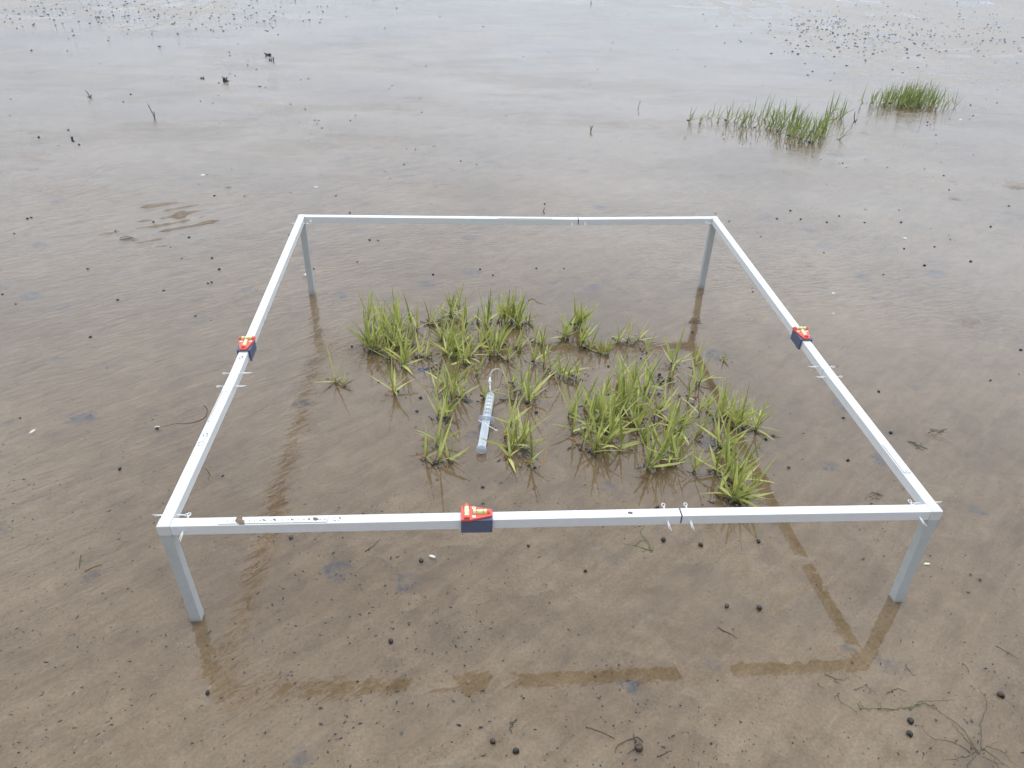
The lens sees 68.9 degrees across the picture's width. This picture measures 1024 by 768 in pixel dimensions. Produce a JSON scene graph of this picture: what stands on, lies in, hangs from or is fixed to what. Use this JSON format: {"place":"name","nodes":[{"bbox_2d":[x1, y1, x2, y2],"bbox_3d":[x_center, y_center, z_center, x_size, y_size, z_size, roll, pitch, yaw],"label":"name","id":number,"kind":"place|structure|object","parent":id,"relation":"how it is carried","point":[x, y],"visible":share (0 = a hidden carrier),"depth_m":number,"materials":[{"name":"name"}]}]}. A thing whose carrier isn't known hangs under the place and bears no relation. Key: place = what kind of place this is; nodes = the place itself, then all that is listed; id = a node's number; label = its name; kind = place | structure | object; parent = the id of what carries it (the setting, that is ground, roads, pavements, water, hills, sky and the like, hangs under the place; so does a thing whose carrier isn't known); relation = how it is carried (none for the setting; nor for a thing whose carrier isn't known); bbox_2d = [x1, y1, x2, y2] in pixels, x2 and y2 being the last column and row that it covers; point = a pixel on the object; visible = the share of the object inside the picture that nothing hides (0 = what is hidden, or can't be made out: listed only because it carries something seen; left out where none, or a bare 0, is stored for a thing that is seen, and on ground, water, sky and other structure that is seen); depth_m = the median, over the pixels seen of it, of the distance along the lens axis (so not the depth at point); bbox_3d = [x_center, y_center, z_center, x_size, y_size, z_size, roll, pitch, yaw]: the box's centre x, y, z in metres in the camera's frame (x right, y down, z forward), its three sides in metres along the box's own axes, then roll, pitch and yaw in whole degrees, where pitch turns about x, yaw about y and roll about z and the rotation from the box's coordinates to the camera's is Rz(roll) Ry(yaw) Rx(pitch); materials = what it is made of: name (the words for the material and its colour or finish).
{"place":"outdoors","nodes":[
{"label":"outdoors","id":0,"kind":"place"},
{"bbox_2d":[0,0,1023,767],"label":"mud flat","id":1,"kind":"structure","parent":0,"point":[298,432],"depth_m":1.51,"materials":[{"name":"soil"}]},
{"bbox_2d":[346,300,386,345],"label":"cordgrass shoot","id":2,"kind":"object","parent":1,"relation":"in","point":[365,335],"visible":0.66,"depth_m":1.62,"materials":[{"name":"green plant"}]},
{"bbox_2d":[357,284,380,325],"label":"cordgrass shoot","id":3,"kind":"object","parent":1,"relation":"in","point":[369,309],"visible":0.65,"depth_m":1.69,"materials":[{"name":"green plant"}]},
{"bbox_2d":[361,289,400,327],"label":"cordgrass shoot","id":4,"kind":"object","parent":1,"relation":"in","point":[382,315],"visible":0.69,"depth_m":1.68,"materials":[{"name":"green plant"}]},
{"bbox_2d":[370,299,394,342],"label":"cordgrass shoot","id":5,"kind":"object","parent":1,"relation":"in","point":[375,326],"visible":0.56,"depth_m":1.65,"materials":[{"name":"green plant"}]},
{"bbox_2d":[369,328,399,361],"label":"cordgrass shoot","id":6,"kind":"object","parent":1,"relation":"in","point":[388,355],"visible":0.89,"depth_m":1.57,"materials":[{"name":"green plant"}]},
{"bbox_2d":[376,308,403,345],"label":"cordgrass shoot","id":7,"kind":"object","parent":1,"relation":"in","point":[393,330],"visible":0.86,"depth_m":1.62,"materials":[{"name":"green plant"}]},
{"bbox_2d":[369,358,411,397],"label":"cordgrass shoot","id":8,"kind":"object","parent":1,"relation":"in","point":[393,381],"visible":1,"depth_m":1.46,"materials":[{"name":"green plant"}]},
{"bbox_2d":[378,290,414,328],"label":"cordgrass shoot","id":9,"kind":"object","parent":1,"relation":"in","point":[395,308],"visible":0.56,"depth_m":1.68,"materials":[{"name":"green plant"}]},
{"bbox_2d":[384,325,424,374],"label":"cordgrass shoot","id":10,"kind":"object","parent":1,"relation":"in","point":[404,351],"visible":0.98,"depth_m":1.54,"materials":[{"name":"green plant"}]},
{"bbox_2d":[390,293,418,338],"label":"cordgrass shoot","id":11,"kind":"object","parent":1,"relation":"in","point":[397,320],"visible":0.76,"depth_m":1.65,"materials":[{"name":"green plant"}]},
{"bbox_2d":[402,293,432,330],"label":"cordgrass shoot","id":12,"kind":"object","parent":1,"relation":"in","point":[414,322],"visible":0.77,"depth_m":1.68,"materials":[{"name":"green plant"}]},
{"bbox_2d":[418,434,437,464],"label":"cordgrass shoot","id":13,"kind":"object","parent":1,"relation":"in","point":[426,446],"visible":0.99,"depth_m":1.29,"materials":[{"name":"green plant"}]},
{"bbox_2d":[427,317,448,341],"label":"cordgrass shoot","id":14,"kind":"object","parent":1,"relation":"in","point":[441,335],"visible":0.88,"depth_m":1.64,"materials":[{"name":"green plant"}]},
{"bbox_2d":[426,385,456,419],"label":"cordgrass shoot","id":15,"kind":"object","parent":1,"relation":"in","point":[438,406],"visible":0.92,"depth_m":1.40,"materials":[{"name":"green plant"}]},
{"bbox_2d":[425,317,466,354],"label":"cordgrass shoot","id":16,"kind":"object","parent":1,"relation":"in","point":[449,338],"visible":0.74,"depth_m":1.59,"materials":[{"name":"green plant"}]},
{"bbox_2d":[427,282,470,316],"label":"cordgrass shoot","id":17,"kind":"object","parent":1,"relation":"in","point":[450,304],"visible":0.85,"depth_m":1.73,"materials":[{"name":"green plant"}]},
{"bbox_2d":[436,324,471,360],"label":"cordgrass shoot","id":18,"kind":"object","parent":1,"relation":"in","point":[446,351],"visible":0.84,"depth_m":1.58,"materials":[{"name":"green plant"}]},
{"bbox_2d":[440,355,470,399],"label":"cordgrass shoot","id":19,"kind":"object","parent":1,"relation":"in","point":[453,388],"visible":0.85,"depth_m":1.45,"materials":[{"name":"green plant"}]},
{"bbox_2d":[438,347,478,388],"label":"cordgrass shoot","id":20,"kind":"object","parent":1,"relation":"in","point":[464,371],"visible":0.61,"depth_m":1.48,"materials":[{"name":"green plant"}]},
{"bbox_2d":[450,331,477,365],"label":"cordgrass shoot","id":21,"kind":"object","parent":1,"relation":"in","point":[464,355],"visible":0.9,"depth_m":1.56,"materials":[{"name":"green plant"}]},
{"bbox_2d":[448,329,485,360],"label":"cordgrass shoot","id":22,"kind":"object","parent":1,"relation":"in","point":[476,348],"visible":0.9,"depth_m":1.58,"materials":[{"name":"green plant"}]},
{"bbox_2d":[470,308,496,343],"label":"cordgrass shoot","id":23,"kind":"object","parent":1,"relation":"in","point":[488,334],"visible":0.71,"depth_m":1.64,"materials":[{"name":"green plant"}]},
{"bbox_2d":[473,291,502,327],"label":"cordgrass shoot","id":24,"kind":"object","parent":1,"relation":"in","point":[487,312],"visible":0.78,"depth_m":1.70,"materials":[{"name":"green plant"}]},
{"bbox_2d":[480,323,505,359],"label":"cordgrass shoot","id":25,"kind":"object","parent":1,"relation":"in","point":[490,348],"visible":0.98,"depth_m":1.58,"materials":[{"name":"green plant"}]},
{"bbox_2d":[484,318,509,356],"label":"cordgrass shoot","id":26,"kind":"object","parent":1,"relation":"in","point":[500,341],"visible":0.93,"depth_m":1.59,"materials":[{"name":"green plant"}]},
{"bbox_2d":[499,427,519,472],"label":"cordgrass shoot","id":27,"kind":"object","parent":1,"relation":"in","point":[509,455],"visible":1,"depth_m":1.31,"materials":[{"name":"green plant"}]},
{"bbox_2d":[0,0,1023,767],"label":"debris crumbs","id":28,"kind":"object","parent":1,"relation":"on","point":[498,460],"visible":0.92,"depth_m":1.23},
{"bbox_2d":[491,285,532,324],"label":"cordgrass tuft","id":29,"kind":"object","parent":1,"relation":"on","point":[507,310],"visible":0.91,"depth_m":1.71,"materials":[{"name":"green plant"}]},
{"bbox_2d":[504,293,529,328],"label":"cordgrass shoot","id":30,"kind":"object","parent":1,"relation":"in","point":[520,318],"visible":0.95,"depth_m":1.70,"materials":[{"name":"green plant"}]},
{"bbox_2d":[511,364,554,410],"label":"cordgrass shoot","id":31,"kind":"object","parent":1,"relation":"in","point":[527,394],"visible":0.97,"depth_m":1.45,"materials":[{"name":"green plant"}]},
{"bbox_2d":[525,431,548,466],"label":"cordgrass shoot","id":32,"kind":"object","parent":1,"relation":"in","point":[531,452],"visible":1,"depth_m":1.29,"materials":[{"name":"green plant"}]},
{"bbox_2d":[550,314,577,341],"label":"cordgrass shoot","id":33,"kind":"object","parent":1,"relation":"in","point":[566,332],"visible":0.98,"depth_m":1.66,"materials":[{"name":"green plant"}]},
{"bbox_2d":[547,346,585,380],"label":"cordgrass shoot","id":34,"kind":"object","parent":1,"relation":"in","point":[559,369],"visible":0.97,"depth_m":1.53,"materials":[{"name":"green plant"}]},
{"bbox_2d":[567,293,600,331],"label":"cordgrass tuft","id":35,"kind":"object","parent":1,"relation":"on","point":[578,317],"visible":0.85,"depth_m":1.71,"materials":[{"name":"green plant"}]},
{"bbox_2d":[576,314,597,346],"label":"cordgrass shoot","id":36,"kind":"object","parent":1,"relation":"in","point":[582,337],"visible":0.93,"depth_m":1.64,"materials":[{"name":"green plant"}]},
{"bbox_2d":[611,351,637,392],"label":"cordgrass shoot","id":37,"kind":"object","parent":1,"relation":"in","point":[630,385],"visible":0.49,"depth_m":1.46,"materials":[{"name":"green plant"}]},
{"bbox_2d":[619,349,655,388],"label":"cordgrass shoot","id":38,"kind":"object","parent":1,"relation":"in","point":[639,369],"visible":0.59,"depth_m":1.50,"materials":[{"name":"green plant"}]},
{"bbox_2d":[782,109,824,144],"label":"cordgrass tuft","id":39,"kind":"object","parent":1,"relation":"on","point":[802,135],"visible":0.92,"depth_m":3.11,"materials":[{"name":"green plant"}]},
{"bbox_2d":[896,80,942,110],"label":"cordgrass tuft","id":40,"kind":"object","parent":1,"relation":"on","point":[904,94],"visible":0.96,"depth_m":3.66,"materials":[{"name":"green plant"}]},
{"bbox_2d":[0,0,1023,243],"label":"water","id":41,"kind":"structure","parent":0,"point":[784,10],"depth_m":5.57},
{"bbox_2d":[347,312,382,353],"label":"cordgrass shoot","id":42,"kind":"object","parent":41,"relation":"on","point":[371,341],"visible":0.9,"depth_m":1.59,"materials":[{"name":"green plant"}]},
{"bbox_2d":[415,389,462,446],"bbox_3d":[-0.131,0.073,1.317,0.096,0.095,0.069,-19,39,-29],"label":"cordgrass shoot","id":43,"kind":"object","parent":41,"relation":"on","point":[438,435],"visible":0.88,"depth_m":1.33,"materials":[{"name":"green plant"}]},
{"bbox_2d":[425,415,464,475],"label":"cordgrass shoot","id":44,"kind":"object","parent":41,"relation":"on","point":[440,449],"visible":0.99,"depth_m":1.28,"materials":[{"name":"green plant"}]},
{"bbox_2d":[431,378,464,421],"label":"cordgrass shoot","id":45,"kind":"object","parent":41,"relation":"on","point":[446,408],"visible":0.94,"depth_m":1.39,"materials":[{"name":"green plant"}]},
{"bbox_2d":[436,425,468,467],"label":"cordgrass shoot","id":46,"kind":"object","parent":41,"relation":"on","point":[448,454],"visible":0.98,"depth_m":1.30,"materials":[{"name":"green plant"}]},
{"bbox_2d":[476,368,502,453],"bbox_3d":[-0.044,0.038,1.427,0.030,0.037,0.272,4,33,3],"label":"syringe","id":47,"kind":"object","parent":41,"relation":"on","point":[488,408],"visible":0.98,"depth_m":1.41,"materials":[{"name":"white plastic"}]},
{"bbox_2d":[481,413,529,452],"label":"cordgrass shoot","id":48,"kind":"object","parent":41,"relation":"on","point":[515,437],"visible":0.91,"depth_m":1.33,"materials":[{"name":"green plant"}]},
{"bbox_2d":[493,386,529,433],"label":"cordgrass shoot","id":49,"kind":"object","parent":41,"relation":"on","point":[513,411],"visible":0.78,"depth_m":1.38,"materials":[{"name":"green plant"}]},
{"bbox_2d":[509,405,550,447],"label":"cordgrass shoot","id":50,"kind":"object","parent":41,"relation":"on","point":[525,436],"visible":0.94,"depth_m":1.33,"materials":[{"name":"green plant"}]},
{"bbox_2d":[152,214,942,621],"bbox_3d":[0.032,-0.036,1.415,1.033,0.208,1.050,-1,33,-4],"label":"quadrat frame","id":51,"kind":"object","parent":41,"relation":"on","point":[172,524],"visible":0.98,"depth_m":0.98,"materials":[{"name":"grey plastic"}]},
{"bbox_2d":[236,336,256,360],"bbox_3d":[-0.447,-0.061,1.256,0.026,0.029,0.040,-1,34,-4],"label":"spirit level","id":52,"kind":"object","parent":51,"relation":"attached to","point":[247,343],"visible":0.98,"depth_m":1.25,"materials":[{"name":"red plastic"}]},
{"bbox_2d":[461,503,492,532],"bbox_3d":[-0.045,0.170,0.942,0.040,0.029,0.026,0,33,-4],"label":"spirit level","id":53,"kind":"object","parent":51,"relation":"attached to","point":[474,519],"visible":1,"depth_m":0.93,"materials":[{"name":"red plastic"}]},
{"bbox_2d":[790,326,812,349],"bbox_3d":[0.524,-0.085,1.349,0.026,0.029,0.040,0,34,-4],"label":"spirit level","id":54,"kind":"object","parent":51,"relation":"attached to","point":[799,335],"visible":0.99,"depth_m":1.34,"materials":[{"name":"red plastic"}]},
{"bbox_2d":[554,393,586,439],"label":"cordgrass shoot","id":55,"kind":"object","parent":41,"relation":"on","point":[574,421],"visible":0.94,"depth_m":1.37,"materials":[{"name":"green plant"}]},
{"bbox_2d":[554,372,587,418],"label":"cordgrass shoot","id":56,"kind":"object","parent":41,"relation":"on","point":[571,410],"visible":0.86,"depth_m":1.42,"materials":[{"name":"green plant"}]},
{"bbox_2d":[569,391,608,431],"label":"cordgrass shoot","id":57,"kind":"object","parent":41,"relation":"on","point":[590,410],"visible":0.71,"depth_m":1.39,"materials":[{"name":"green plant"}]},
{"bbox_2d":[580,378,614,417],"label":"cordgrass shoot","id":58,"kind":"object","parent":41,"relation":"on","point":[589,401],"visible":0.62,"depth_m":1.42,"materials":[{"name":"green plant"}]},
{"bbox_2d":[580,408,622,457],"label":"cordgrass shoot","id":59,"kind":"object","parent":41,"relation":"on","point":[597,440],"visible":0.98,"depth_m":1.32,"materials":[{"name":"green plant"}]},
{"bbox_2d":[576,380,628,426],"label":"cordgrass shoot","id":60,"kind":"object","parent":41,"relation":"on","point":[601,408],"visible":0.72,"depth_m":1.39,"materials":[{"name":"green plant"}]},
{"bbox_2d":[585,408,624,457],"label":"cordgrass shoot","id":61,"kind":"object","parent":41,"relation":"on","point":[602,433],"visible":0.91,"depth_m":1.33,"materials":[{"name":"green plant"}]},
{"bbox_2d":[582,390,641,442],"bbox_3d":[0.180,0.065,1.332,0.114,0.111,0.067,-6,34,-11],"label":"cordgrass shoot","id":62,"kind":"object","parent":41,"relation":"on","point":[611,421],"visible":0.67,"depth_m":1.35,"materials":[{"name":"green plant"}]},
{"bbox_2d":[597,387,639,436],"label":"cordgrass shoot","id":63,"kind":"object","parent":41,"relation":"on","point":[615,420],"visible":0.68,"depth_m":1.37,"materials":[{"name":"green plant"}]},
{"bbox_2d":[603,405,641,452],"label":"cordgrass shoot","id":64,"kind":"object","parent":41,"relation":"on","point":[621,441],"visible":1,"depth_m":1.33,"materials":[{"name":"green plant"}]},
{"bbox_2d":[600,362,647,415],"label":"cordgrass shoot","id":65,"kind":"object","parent":41,"relation":"on","point":[619,392],"visible":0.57,"depth_m":1.42,"materials":[{"name":"green plant"}]},
{"bbox_2d":[607,360,647,415],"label":"cordgrass shoot","id":66,"kind":"object","parent":41,"relation":"on","point":[628,395],"visible":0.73,"depth_m":1.43,"materials":[{"name":"green plant"}]},
{"bbox_2d":[604,380,659,427],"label":"cordgrass shoot","id":67,"kind":"object","parent":41,"relation":"on","point":[634,406],"visible":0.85,"depth_m":1.39,"materials":[{"name":"green plant"}]},
{"bbox_2d":[619,366,651,411],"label":"cordgrass shoot","id":68,"kind":"object","parent":41,"relation":"on","point":[640,389],"visible":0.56,"depth_m":1.44,"materials":[{"name":"green plant"}]},
{"bbox_2d":[618,412,661,446],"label":"cordgrass shoot","id":69,"kind":"object","parent":41,"relation":"on","point":[644,435],"visible":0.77,"depth_m":1.36,"materials":[{"name":"green plant"}]},
{"bbox_2d":[636,382,662,419],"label":"cordgrass shoot","id":70,"kind":"object","parent":41,"relation":"on","point":[649,403],"visible":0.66,"depth_m":1.41,"materials":[{"name":"green plant"}]},
{"bbox_2d":[643,354,663,391],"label":"cordgrass shoot","id":71,"kind":"object","parent":41,"relation":"on","point":[652,372],"visible":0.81,"depth_m":1.50,"materials":[{"name":"green plant"}]},
{"bbox_2d":[639,418,685,477],"bbox_3d":[0.256,0.108,1.272,0.088,0.110,0.109,-1,33,-4],"label":"cordgrass shoot","id":72,"kind":"object","parent":41,"relation":"on","point":[649,458],"visible":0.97,"depth_m":1.29,"materials":[{"name":"green plant"}]},
{"bbox_2d":[645,407,685,463],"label":"cordgrass shoot","id":73,"kind":"object","parent":41,"relation":"on","point":[664,439],"visible":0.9,"depth_m":1.30,"materials":[{"name":"green plant"}]},
{"bbox_2d":[642,399,691,454],"bbox_3d":[0.273,0.072,1.325,0.057,0.113,0.102,-23,41,-32],"label":"cordgrass shoot","id":74,"kind":"object","parent":41,"relation":"on","point":[657,441],"visible":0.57,"depth_m":1.33,"materials":[{"name":"green plant"}]},
{"bbox_2d":[656,417,690,464],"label":"cordgrass shoot","id":75,"kind":"object","parent":41,"relation":"on","point":[671,455],"visible":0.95,"depth_m":1.31,"materials":[{"name":"green plant"}]},
{"bbox_2d":[653,389,695,428],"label":"cordgrass shoot","id":76,"kind":"object","parent":41,"relation":"on","point":[676,412],"visible":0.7,"depth_m":1.39,"materials":[{"name":"green plant"}]},
{"bbox_2d":[659,418,696,466],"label":"cordgrass shoot","id":77,"kind":"object","parent":41,"relation":"on","point":[675,449],"visible":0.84,"depth_m":1.30,"materials":[{"name":"green plant"}]},
{"bbox_2d":[660,323,699,369],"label":"cordgrass shoot","id":78,"kind":"object","parent":41,"relation":"on","point":[671,355],"visible":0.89,"depth_m":1.58,"materials":[{"name":"green plant"}]},
{"bbox_2d":[660,403,706,443],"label":"cordgrass shoot","id":79,"kind":"object","parent":41,"relation":"on","point":[683,422],"visible":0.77,"depth_m":1.38,"materials":[{"name":"green plant"}]},
{"bbox_2d":[679,425,716,476],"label":"cordgrass shoot","id":80,"kind":"object","parent":41,"relation":"on","point":[696,462],"visible":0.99,"depth_m":1.29,"materials":[{"name":"green plant"}]},
{"bbox_2d":[681,377,726,418],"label":"cordgrass shoot","id":81,"kind":"object","parent":41,"relation":"on","point":[703,402],"visible":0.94,"depth_m":1.43,"materials":[{"name":"green plant"}]},
{"bbox_2d":[686,351,723,385],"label":"cordgrass shoot","id":82,"kind":"object","parent":41,"relation":"on","point":[700,372],"visible":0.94,"depth_m":1.52,"materials":[{"name":"green plant"}]},
{"bbox_2d":[705,378,733,422],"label":"cordgrass shoot","id":83,"kind":"object","parent":41,"relation":"on","point":[722,404],"visible":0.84,"depth_m":1.41,"materials":[{"name":"green plant"}]},
{"bbox_2d":[697,396,751,448],"bbox_3d":[0.390,0.072,1.339,0.086,0.103,0.085,-13,36,-21],"label":"cordgrass shoot","id":84,"kind":"object","parent":41,"relation":"on","point":[718,431],"visible":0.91,"depth_m":1.35,"materials":[{"name":"green plant"}]},
{"bbox_2d":[689,421,761,476],"bbox_3d":[0.366,0.120,1.271,0.106,0.098,0.072,-12,36,-20],"label":"cordgrass shoot","id":85,"kind":"object","parent":41,"relation":"on","point":[727,453],"visible":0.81,"depth_m":1.28,"materials":[{"name":"green plant"}]},
{"bbox_2d":[707,444,747,496],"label":"cordgrass shoot","id":86,"kind":"object","parent":41,"relation":"on","point":[721,483],"visible":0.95,"depth_m":1.23,"materials":[{"name":"green plant"}]},
{"bbox_2d":[709,437,749,473],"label":"cordgrass shoot","id":87,"kind":"object","parent":41,"relation":"on","point":[719,456],"visible":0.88,"depth_m":1.28,"materials":[{"name":"green plant"}]},
{"bbox_2d":[709,408,753,462],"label":"cordgrass shoot","id":88,"kind":"object","parent":41,"relation":"on","point":[736,442],"visible":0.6,"depth_m":1.33,"materials":[{"name":"green plant"}]},
{"bbox_2d":[702,442,763,506],"bbox_3d":[0.375,0.148,1.213,0.108,0.110,0.092,18,37,22],"label":"cordgrass shoot","id":89,"kind":"object","parent":41,"relation":"on","point":[740,483],"visible":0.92,"depth_m":1.22,"materials":[{"name":"green plant"}]},
{"bbox_2d":[719,383,757,423],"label":"cordgrass shoot","id":90,"kind":"object","parent":41,"relation":"on","point":[732,403],"visible":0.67,"depth_m":1.43,"materials":[{"name":"green plant"}]},
{"bbox_2d":[714,431,773,486],"bbox_3d":[0.393,0.125,1.255,0.090,0.109,0.115,-1,33,-4],"label":"cordgrass shoot","id":91,"kind":"object","parent":41,"relation":"on","point":[731,474],"visible":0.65,"depth_m":1.26,"materials":[{"name":"green plant"}]},
{"bbox_2d":[726,382,767,427],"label":"cordgrass shoot","id":92,"kind":"object","parent":41,"relation":"on","point":[736,415],"visible":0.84,"depth_m":1.40,"materials":[{"name":"green plant"}]},
{"bbox_2d":[727,447,772,506],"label":"cordgrass shoot","id":93,"kind":"object","parent":41,"relation":"on","point":[750,488],"visible":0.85,"depth_m":1.22,"materials":[{"name":"green plant"}]},
{"bbox_2d":[732,392,780,440],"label":"cordgrass shoot","id":94,"kind":"object","parent":41,"relation":"on","point":[758,421],"visible":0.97,"depth_m":1.40,"materials":[{"name":"green plant"}]},
{"bbox_2d":[779,109,809,140],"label":"cordgrass tuft","id":95,"kind":"object","parent":41,"relation":"on","point":[793,131],"visible":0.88,"depth_m":3.14,"materials":[{"name":"green plant"}]},
{"bbox_2d":[801,117,831,145],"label":"cordgrass tuft","id":96,"kind":"object","parent":41,"relation":"on","point":[810,138],"visible":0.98,"depth_m":3.08,"materials":[{"name":"green plant"}]},
{"bbox_2d":[883,84,913,109],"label":"cordgrass tuft","id":97,"kind":"object","parent":41,"relation":"on","point":[893,104],"visible":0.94,"depth_m":3.67,"materials":[{"name":"green plant"}]},
{"bbox_2d":[817,646,1018,767],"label":"algae strands","id":98,"kind":"object","parent":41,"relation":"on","point":[939,711],"visible":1,"depth_m":0.92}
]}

